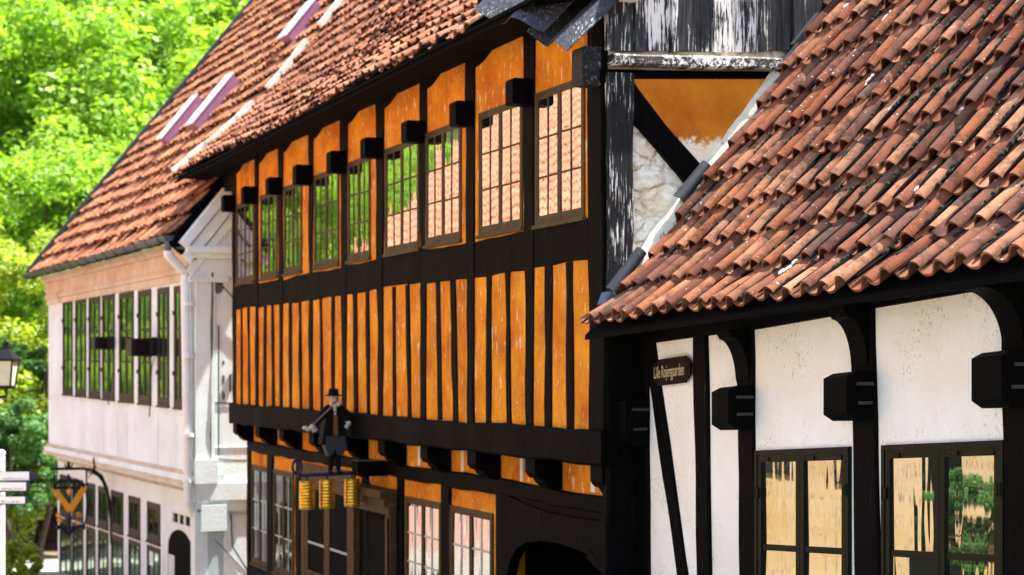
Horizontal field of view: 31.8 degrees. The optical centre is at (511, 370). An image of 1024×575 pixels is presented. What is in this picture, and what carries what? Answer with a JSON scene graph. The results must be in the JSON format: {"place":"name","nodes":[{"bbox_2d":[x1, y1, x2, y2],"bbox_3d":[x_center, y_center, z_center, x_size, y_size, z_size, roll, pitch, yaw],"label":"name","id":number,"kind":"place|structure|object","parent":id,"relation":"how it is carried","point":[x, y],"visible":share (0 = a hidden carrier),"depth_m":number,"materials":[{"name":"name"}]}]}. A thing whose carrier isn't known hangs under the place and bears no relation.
{"place":"outdoors","nodes":[
{"label":"outdoors","id":0,"kind":"place"},
{"bbox_2d":[11,559,71,574],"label":"street","id":1,"kind":"structure","parent":0,"point":[50,567],"depth_m":40.18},
{"bbox_2d":[0,449,39,574],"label":"fingerpost","id":2,"kind":"object","parent":1,"relation":"on","point":[14,481],"visible":1,"depth_m":23.96,"materials":[{"name":"white paint"}]},
{"bbox_2d":[5,539,44,574],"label":"bush","id":3,"kind":"object","parent":1,"relation":"on","point":[29,554],"visible":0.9,"depth_m":31.93,"materials":[{"name":"green plant"}]},
{"bbox_2d":[0,340,49,398],"bbox_3d":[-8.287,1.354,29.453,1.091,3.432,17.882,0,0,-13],"label":"street lantern","id":4,"kind":"object","parent":1,"relation":"on","point":[10,359],"visible":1,"depth_m":20.93,"materials":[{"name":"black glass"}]},
{"bbox_2d":[0,415,57,561],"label":"tree","id":5,"kind":"object","parent":1,"relation":"on","point":[4,443],"visible":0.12,"depth_m":43.42,"materials":[{"name":"green plant"}]},
{"bbox_2d":[42,521,57,558],"bbox_3d":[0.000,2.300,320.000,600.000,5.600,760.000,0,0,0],"label":"ground","id":6,"kind":"structure","parent":0,"point":[50,554],"depth_m":50.03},
{"bbox_2d":[0,430,8,468],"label":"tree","id":7,"kind":"object","parent":6,"relation":"on","point":[6,465],"visible":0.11,"depth_m":42.98,"materials":[{"name":"green plant"}]},
{"bbox_2d":[0,338,47,544],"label":"tree","id":8,"kind":"object","parent":6,"relation":"on","point":[34,365],"visible":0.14,"depth_m":48.93,"materials":[{"name":"green plant"}]},
{"bbox_2d":[0,396,57,548],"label":"tree","id":9,"kind":"object","parent":6,"relation":"on","point":[12,417],"visible":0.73,"depth_m":42.01,"materials":[{"name":"green plant"}]},
{"bbox_2d":[5,507,57,550],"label":"board fence","id":10,"kind":"object","parent":6,"relation":"on","point":[51,542],"visible":0.1,"depth_m":50.99,"materials":[{"name":"brown wood"}]},
{"bbox_2d":[0,218,77,554],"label":"tree","id":11,"kind":"object","parent":6,"relation":"on","point":[12,267],"visible":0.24,"depth_m":46.33,"materials":[{"name":"green plant"}]},
{"bbox_2d":[0,94,158,418],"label":"tree","id":12,"kind":"object","parent":6,"relation":"on","point":[22,305],"visible":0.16,"depth_m":54.28,"materials":[{"name":"green plant"}]},
{"bbox_2d":[0,0,171,344],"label":"tree","id":13,"kind":"object","parent":6,"relation":"on","point":[11,39],"visible":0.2,"depth_m":58.78,"materials":[{"name":"green plant"}]},
{"bbox_2d":[22,0,339,574],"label":"townhouse","id":14,"kind":"structure","parent":6,"relation":"on","point":[172,469],"depth_m":31.49,"materials":[{"name":"beige paint"}]},
{"bbox_2d":[58,474,70,517],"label":"window","id":15,"kind":"structure","parent":14,"relation":"in","point":[62,511],"depth_m":37.85,"materials":[{"name":"glass"}]},
{"bbox_2d":[59,518,70,573],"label":"window","id":16,"kind":"structure","parent":14,"relation":"in","point":[64,541],"depth_m":37.85,"materials":[{"name":"green glass"}]},
{"bbox_2d":[61,301,72,395],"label":"window","id":17,"kind":"structure","parent":14,"relation":"in","point":[67,307],"depth_m":36.48,"materials":[{"name":"green glass"}]},
{"bbox_2d":[72,521,82,574],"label":"window","id":18,"kind":"structure","parent":14,"relation":"in","point":[77,536],"depth_m":36.57,"materials":[{"name":"glass"}]},
{"bbox_2d":[72,478,83,522],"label":"window","id":19,"kind":"structure","parent":14,"relation":"in","point":[79,508],"depth_m":36.57,"materials":[{"name":"glass"}]},
{"bbox_2d":[74,299,86,397],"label":"window","id":20,"kind":"structure","parent":14,"relation":"in","point":[80,305],"depth_m":35.28,"materials":[{"name":"glass"}]},
{"bbox_2d":[50,457,111,543],"bbox_3d":[-8.007,2.422,33.487,1.163,1.638,0.120,0,0,-27],"label":"guild sign","id":21,"kind":"object","parent":14,"relation":"attached to","point":[71,507],"visible":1,"depth_m":33.39,"materials":[{"name":"black metal"}]},
{"bbox_2d":[86,526,94,574],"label":"window","id":22,"kind":"structure","parent":14,"relation":"in","point":[90,532],"depth_m":35.41,"materials":[{"name":"glass"}]},
{"bbox_2d":[86,482,95,526],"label":"window","id":23,"kind":"structure","parent":14,"relation":"in","point":[90,487],"depth_m":35.37,"materials":[{"name":"green glass"}]},
{"bbox_2d":[87,296,100,399],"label":"window","id":24,"kind":"structure","parent":14,"relation":"in","point":[93,318],"depth_m":34.17,"materials":[{"name":"glass"}]},
{"bbox_2d":[91,336,113,404],"bbox_3d":[-7.441,-0.006,32.672,0.385,1.256,0.575,0,0,-25],"label":"floodlight","id":25,"kind":"object","parent":14,"relation":"attached to","point":[102,343],"visible":1,"depth_m":32.43,"materials":[{"name":"black metal"}]},
{"bbox_2d":[97,486,108,530],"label":"window","id":26,"kind":"structure","parent":14,"relation":"in","point":[102,498],"depth_m":34.39,"materials":[{"name":"green glass"}]},
{"bbox_2d":[98,529,107,574],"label":"window","id":27,"kind":"structure","parent":14,"relation":"in","point":[102,536],"depth_m":34.42,"materials":[{"name":"glass"}]},
{"bbox_2d":[100,294,114,400],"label":"window","id":28,"kind":"structure","parent":14,"relation":"in","point":[108,301],"depth_m":32.98,"materials":[{"name":"green glass"}]},
{"bbox_2d":[109,490,123,534],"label":"window","id":29,"kind":"structure","parent":14,"relation":"in","point":[116,497],"depth_m":33.25,"materials":[{"name":"glass"}]},
{"bbox_2d":[111,534,122,574],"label":"window","id":30,"kind":"structure","parent":14,"relation":"in","point":[116,541],"depth_m":33.32,"materials":[{"name":"glass"}]},
{"bbox_2d":[117,291,133,403],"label":"window","id":31,"kind":"structure","parent":14,"relation":"in","point":[126,299],"depth_m":31.71,"materials":[{"name":"glass"}]},
{"bbox_2d":[127,495,140,540],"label":"window","id":32,"kind":"structure","parent":14,"relation":"in","point":[133,502],"depth_m":31.99,"materials":[{"name":"glass"}]},
{"bbox_2d":[128,539,139,574],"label":"window","id":33,"kind":"structure","parent":14,"relation":"in","point":[133,552],"depth_m":32.09,"materials":[{"name":"glass"}]},
{"bbox_2d":[127,337,156,416],"bbox_3d":[-6.138,0.107,29.773,0.450,1.328,0.575,0,0,-25],"label":"floodlight","id":34,"kind":"object","parent":14,"relation":"attached to","point":[141,347],"visible":1,"depth_m":29.53,"materials":[{"name":"black metal"}]},
{"bbox_2d":[136,289,151,405],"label":"window","id":35,"kind":"structure","parent":14,"relation":"in","point":[144,296],"depth_m":30.42,"materials":[{"name":"glass"}]},
{"bbox_2d":[145,501,160,546],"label":"window","id":36,"kind":"structure","parent":14,"relation":"in","point":[153,509],"depth_m":30.69,"materials":[{"name":"glass"}]},
{"bbox_2d":[147,544,159,574],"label":"window","id":37,"kind":"structure","parent":14,"relation":"in","point":[153,569],"depth_m":30.66,"materials":[{"name":"glass"}]},
{"bbox_2d":[156,287,169,407],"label":"window","id":38,"kind":"structure","parent":14,"relation":"in","point":[162,372],"depth_m":29.22,"materials":[{"name":"glass"}]},
{"bbox_2d":[172,286,181,409],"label":"window","id":39,"kind":"structure","parent":14,"relation":"in","point":[177,373],"depth_m":28.44,"materials":[{"name":"glass"}]},
{"bbox_2d":[156,93,203,143],"bbox_3d":[-6.524,-4.940,35.424,0.891,1.034,0.380,0,0,-25],"label":"roof window","id":40,"kind":"structure","parent":14,"relation":"in","point":[194,102],"depth_m":35.28,"materials":[{"name":"glass"}]},
{"bbox_2d":[184,72,238,131],"bbox_3d":[-5.553,-4.979,33.392,0.952,1.111,0.460,0,0,-25],"label":"roof window","id":41,"kind":"structure","parent":14,"relation":"in","point":[214,100],"depth_m":33.22,"materials":[{"name":"white paint"}]},
{"bbox_2d":[277,0,323,45],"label":"roof window","id":42,"kind":"structure","parent":14,"relation":"in","point":[310,8],"depth_m":31.41,"materials":[{"name":"white paint"}]},
{"bbox_2d":[171,0,826,574],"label":"half timbered house","id":43,"kind":"structure","parent":6,"relation":"on","point":[447,214],"depth_m":17.62,"materials":[{"name":"paint"}]},
{"bbox_2d":[234,203,254,285],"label":"window","id":44,"kind":"structure","parent":43,"relation":"in","point":[244,213],"depth_m":25.96,"materials":[{"name":"glass"}]},
{"bbox_2d":[249,465,266,571],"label":"window","id":45,"kind":"structure","parent":43,"relation":"in","point":[258,473],"depth_m":26.19,"materials":[{"name":"glass"}]},
{"bbox_2d":[258,194,277,280],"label":"window","id":46,"kind":"structure","parent":43,"relation":"in","point":[268,203],"depth_m":24.66,"materials":[{"name":"green glass"}]},
{"bbox_2d":[271,469,293,574],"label":"window","id":47,"kind":"structure","parent":43,"relation":"in","point":[283,481],"depth_m":24.90,"materials":[{"name":"glass"}]},
{"bbox_2d":[282,184,302,276],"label":"window","id":48,"kind":"structure","parent":43,"relation":"in","point":[292,194],"depth_m":23.46,"materials":[{"name":"glass"}]},
{"bbox_2d":[312,171,339,270],"bbox_3d":[-2.279,-1.845,21.992,0.036,1.190,1.127,0,0,-22],"label":"window","id":49,"kind":"structure","parent":43,"relation":"in","point":[326,186],"depth_m":21.97,"materials":[{"name":"glass"}]},
{"bbox_2d":[301,462,355,574],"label":"shop window","id":50,"kind":"structure","parent":43,"relation":"in","point":[325,533],"depth_m":22.94,"materials":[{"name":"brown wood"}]},
{"bbox_2d":[291,388,371,509],"bbox_3d":[-2.028,0.897,20.803,1.059,1.392,0.280,0,0,-25],"label":"figure sign","id":51,"kind":"object","parent":43,"relation":"attached to","point":[334,413],"visible":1,"depth_m":20.75,"materials":[{"name":"black metal"}]},
{"bbox_2d":[345,158,370,263],"bbox_3d":[-1.774,-1.850,20.727,0.036,1.190,0.927,0,0,-22],"label":"window","id":52,"kind":"structure","parent":43,"relation":"in","point":[358,170],"depth_m":20.71,"materials":[{"name":"clear glass"}]},
{"bbox_2d":[360,509,385,574],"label":"door","id":53,"kind":"structure","parent":43,"relation":"in","point":[376,521],"depth_m":20.97,"materials":[{"name":"brown wood"}]},
{"bbox_2d":[382,143,419,257],"bbox_3d":[-1.190,-1.843,19.263,0.036,1.190,1.197,0,0,-22],"label":"window","id":54,"kind":"structure","parent":43,"relation":"in","point":[402,217],"depth_m":19.24,"materials":[{"name":"clear glass"}]},
{"bbox_2d":[405,496,441,574],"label":"window","id":55,"kind":"structure","parent":43,"relation":"in","point":[422,517],"depth_m":19.40,"materials":[{"name":"glass"}]},
{"bbox_2d":[422,125,462,248],"bbox_3d":[-0.702,-1.851,18.041,0.036,1.190,1.100,0,0,-22],"label":"window","id":56,"kind":"structure","parent":43,"relation":"in","point":[443,145],"depth_m":18.01,"materials":[{"name":"clear glass"}]},
{"bbox_2d":[449,505,493,574],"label":"window","id":57,"kind":"structure","parent":43,"relation":"in","point":[471,532],"depth_m":18.03,"materials":[{"name":"glass"}]},
{"bbox_2d":[476,104,523,238],"bbox_3d":[-0.118,-1.848,16.579,0.036,1.190,1.137,0,0,-22],"label":"window","id":58,"kind":"structure","parent":43,"relation":"in","point":[500,128],"depth_m":16.56,"materials":[{"name":"clear glass"}]},
{"bbox_2d":[532,80,585,229],"bbox_3d":[0.392,-1.835,15.300,0.036,1.190,1.092,0,0,-22],"label":"window","id":59,"kind":"structure","parent":43,"relation":"in","point":[560,109],"depth_m":15.28,"materials":[{"name":"clear glass"}]},
{"bbox_2d":[580,0,1023,574],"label":"half timbered house","id":60,"kind":"structure","parent":6,"relation":"on","point":[818,280],"depth_m":12.02,"materials":[{"name":"paint"}]},
{"bbox_2d":[653,356,691,385],"bbox_3d":[1.237,0.000,13.959,0.032,0.235,0.634,0,0,-22],"label":"name plaque","id":61,"kind":"object","parent":60,"relation":"attached to","point":[672,370],"visible":1,"depth_m":13.93,"materials":[{"name":"brown wood"}]},
{"bbox_2d":[754,446,851,574],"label":"window","id":62,"kind":"structure","parent":60,"relation":"in","point":[803,502],"depth_m":12.17,"materials":[{"name":"glass"}]},
{"bbox_2d":[881,440,1003,574],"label":"window","id":63,"kind":"structure","parent":60,"relation":"in","point":[942,510],"depth_m":10.69,"materials":[{"name":"black paint"}]},
{"bbox_2d":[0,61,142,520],"bbox_3d":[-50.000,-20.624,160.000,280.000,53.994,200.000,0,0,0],"label":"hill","id":64,"kind":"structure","parent":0,"point":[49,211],"depth_m":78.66,"materials":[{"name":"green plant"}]},
{"bbox_2d":[0,0,232,340],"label":"tree","id":65,"kind":"object","parent":64,"relation":"on","point":[95,33],"visible":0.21,"depth_m":60.20,"materials":[{"name":"green plant"}]},
{"bbox_2d":[0,0,253,240],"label":"tree","id":66,"kind":"object","parent":64,"relation":"on","point":[218,4],"visible":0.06,"depth_m":66.27,"materials":[{"name":"green plant"}]},
{"bbox_2d":[90,0,242,104],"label":"tree","id":67,"kind":"object","parent":64,"relation":"on","point":[204,14],"visible":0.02,"depth_m":72.55,"materials":[{"name":"green plant"}]}
]}

